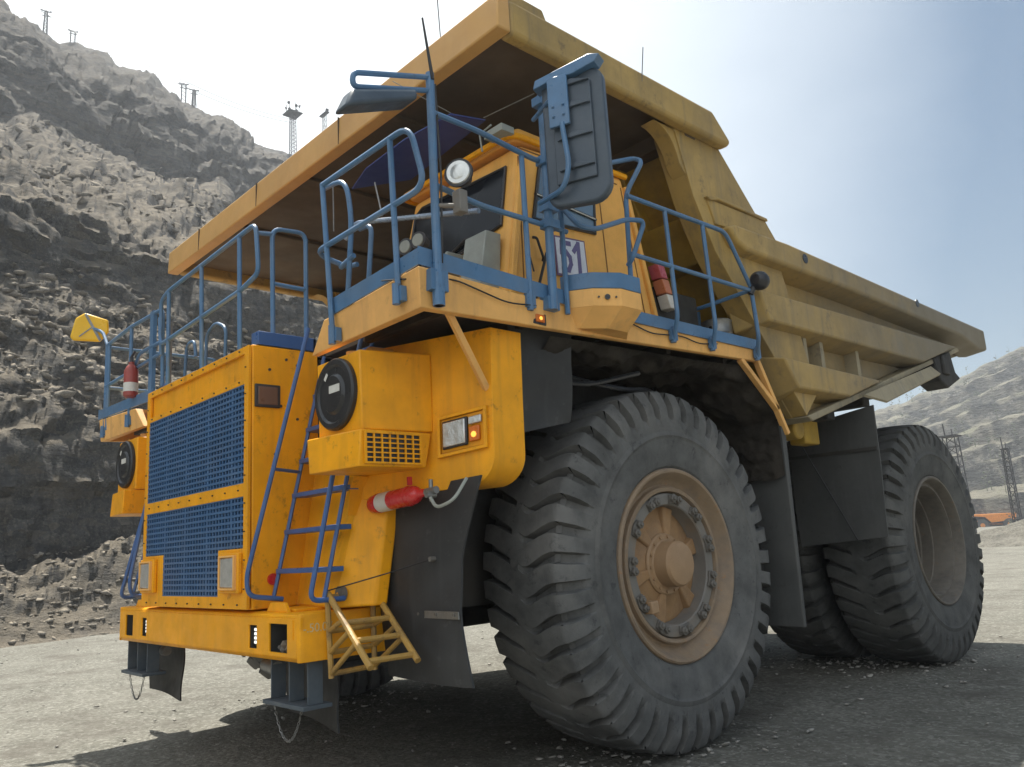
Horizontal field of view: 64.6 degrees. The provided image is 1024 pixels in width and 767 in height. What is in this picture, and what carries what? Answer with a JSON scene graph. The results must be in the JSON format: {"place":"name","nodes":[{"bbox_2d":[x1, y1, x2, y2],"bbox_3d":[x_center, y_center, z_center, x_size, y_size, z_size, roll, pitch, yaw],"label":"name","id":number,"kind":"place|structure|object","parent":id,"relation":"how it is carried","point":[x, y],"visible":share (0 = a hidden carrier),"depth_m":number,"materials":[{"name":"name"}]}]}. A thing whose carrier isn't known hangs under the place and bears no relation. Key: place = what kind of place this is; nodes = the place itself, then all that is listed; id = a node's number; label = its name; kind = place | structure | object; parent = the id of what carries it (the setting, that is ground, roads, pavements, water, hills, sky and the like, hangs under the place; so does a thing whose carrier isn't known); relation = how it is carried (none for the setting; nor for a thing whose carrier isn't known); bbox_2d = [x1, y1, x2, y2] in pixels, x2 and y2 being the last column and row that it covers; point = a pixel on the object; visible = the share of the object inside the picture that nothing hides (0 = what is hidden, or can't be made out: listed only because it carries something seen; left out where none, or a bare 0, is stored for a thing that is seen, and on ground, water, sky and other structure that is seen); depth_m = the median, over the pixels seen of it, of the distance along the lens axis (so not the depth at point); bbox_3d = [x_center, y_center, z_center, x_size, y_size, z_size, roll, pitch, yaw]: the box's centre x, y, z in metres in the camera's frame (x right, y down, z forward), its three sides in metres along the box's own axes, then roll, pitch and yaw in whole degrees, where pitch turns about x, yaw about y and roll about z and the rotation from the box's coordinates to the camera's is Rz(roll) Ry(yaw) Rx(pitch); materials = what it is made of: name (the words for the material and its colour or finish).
{"place":"outdoors","nodes":[
{"label":"outdoors","id":0,"kind":"place"},
{"bbox_2d":[282,101,302,157],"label":"floodlight tower","id":1,"kind":"structure","parent":0,"point":[291,114],"depth_m":157.78,"materials":[{"name":"metal"}]},
{"bbox_2d":[0,0,787,647],"bbox_3d":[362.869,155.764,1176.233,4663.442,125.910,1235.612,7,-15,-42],"label":"quarry terrain","id":2,"kind":"structure","parent":0,"point":[58,484],"depth_m":42.59,"materials":[{"name":"grey stone"}]},
{"bbox_2d":[40,9,51,33],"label":"power pylon","id":3,"kind":"object","parent":2,"relation":"on","point":[46,19],"visible":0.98,"depth_m":168.00,"materials":[{"name":"metal"}]},
{"bbox_2d":[17,0,292,122],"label":"power lines","id":4,"kind":"object","parent":3,"relation":"hanging from","point":[148,65],"visible":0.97,"depth_m":173.84,"materials":[{"name":"black metal"}]},
{"bbox_2d":[68,29,77,41],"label":"power pylon","id":5,"kind":"object","parent":2,"relation":"on","point":[70,33],"visible":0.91,"depth_m":180.58,"materials":[{"name":"metal"}]},
{"bbox_2d":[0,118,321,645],"bbox_3d":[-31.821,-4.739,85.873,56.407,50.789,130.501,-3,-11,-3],"label":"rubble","id":6,"kind":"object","parent":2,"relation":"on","point":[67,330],"visible":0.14,"depth_m":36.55,"materials":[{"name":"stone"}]},
{"bbox_2d":[178,82,188,102],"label":"power pylon","id":7,"kind":"object","parent":2,"relation":"on","point":[185,88],"visible":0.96,"depth_m":175.63,"materials":[{"name":"metal"}]},
{"bbox_2d":[189,88,198,106],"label":"power pylon","id":8,"kind":"object","parent":2,"relation":"on","point":[193,93],"visible":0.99,"depth_m":172.01,"materials":[{"name":"metal"}]},
{"bbox_2d":[319,108,328,129],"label":"floodlight tower","id":9,"kind":"structure","parent":2,"relation":"on","point":[324,114],"depth_m":159.73,"materials":[{"name":"metal"}]},
{"bbox_2d":[0,526,1023,766],"bbox_3d":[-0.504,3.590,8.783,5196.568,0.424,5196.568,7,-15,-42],"label":"ground","id":10,"kind":"structure","parent":0,"point":[900,714],"depth_m":8.67,"materials":[{"name":"grey gravel"}]},
{"bbox_2d":[0,603,1019,766],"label":"pebbles","id":11,"kind":"object","parent":10,"relation":"on","point":[648,762],"visible":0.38,"depth_m":9.56,"materials":[{"name":"stone"}]},
{"bbox_2d":[70,0,985,754],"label":"dump truck","id":12,"kind":"object","parent":10,"relation":"on","point":[522,250],"visible":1,"depth_m":6.88,"materials":[{"name":"metal"}]},
{"bbox_2d":[123,351,138,397],"bbox_3d":[-4.254,-0.095,9.048,0.155,0.507,0.155,-4,-11,2],"label":"fire extinguisher","id":13,"kind":"object","parent":12,"relation":"attached to","point":[130,382],"visible":0.99,"depth_m":8.98,"materials":[{"name":"red paint"}]},
{"bbox_2d":[366,477,467,512],"bbox_3d":[-0.709,0.787,5.769,0.998,0.252,0.162,-14,-15,41],"label":"fire extinguisher","id":14,"kind":"object","parent":12,"relation":"attached to","point":[406,496],"visible":1,"depth_m":5.74,"materials":[{"name":"red paint"}]},
{"bbox_2d":[701,318,732,344],"bbox_3d":[2.090,-0.445,8.211,0.317,0.380,0.314,7,-15,-42],"label":"steel drum","id":15,"kind":"object","parent":12,"relation":"on","point":[724,324],"visible":0.34,"depth_m":8.11,"materials":[{"name":"grey metal"}]},
{"bbox_2d":[938,424,976,532],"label":"lattice mast","id":16,"kind":"object","parent":10,"relation":"on","point":[951,436],"visible":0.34,"depth_m":91.89,"materials":[{"name":"metal"}]},
{"bbox_2d":[972,513,1015,526],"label":"dump truck","id":17,"kind":"object","parent":10,"relation":"on","point":[999,517],"visible":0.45,"depth_m":189.30,"materials":[{"name":"orange metal"}]},
{"bbox_2d":[976,519,1023,546],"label":"gravel heap","id":18,"kind":"object","parent":10,"relation":"on","point":[1010,535],"visible":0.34,"depth_m":49.53,"materials":[{"name":"grey gravel"}]},
{"bbox_2d":[1000,437,1022,522],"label":"lattice mast","id":19,"kind":"object","parent":10,"relation":"on","point":[1012,479],"visible":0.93,"depth_m":99.90,"materials":[{"name":"metal"}]},
{"bbox_2d":[5,0,1023,415],"label":"sky","id":20,"kind":"structure","parent":0,"point":[881,142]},
{"bbox_2d":[875,346,1023,526],"bbox_3d":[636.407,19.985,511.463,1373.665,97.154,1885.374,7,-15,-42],"label":"hill","id":21,"kind":"structure","parent":0,"point":[941,407],"depth_m":272.72,"materials":[{"name":"grey stone"}]},
{"bbox_2d":[889,347,1023,522],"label":"trees","id":22,"kind":"object","parent":21,"relation":"on","point":[970,443],"visible":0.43,"depth_m":259.79,"materials":[{"name":"plant"}]}
]}

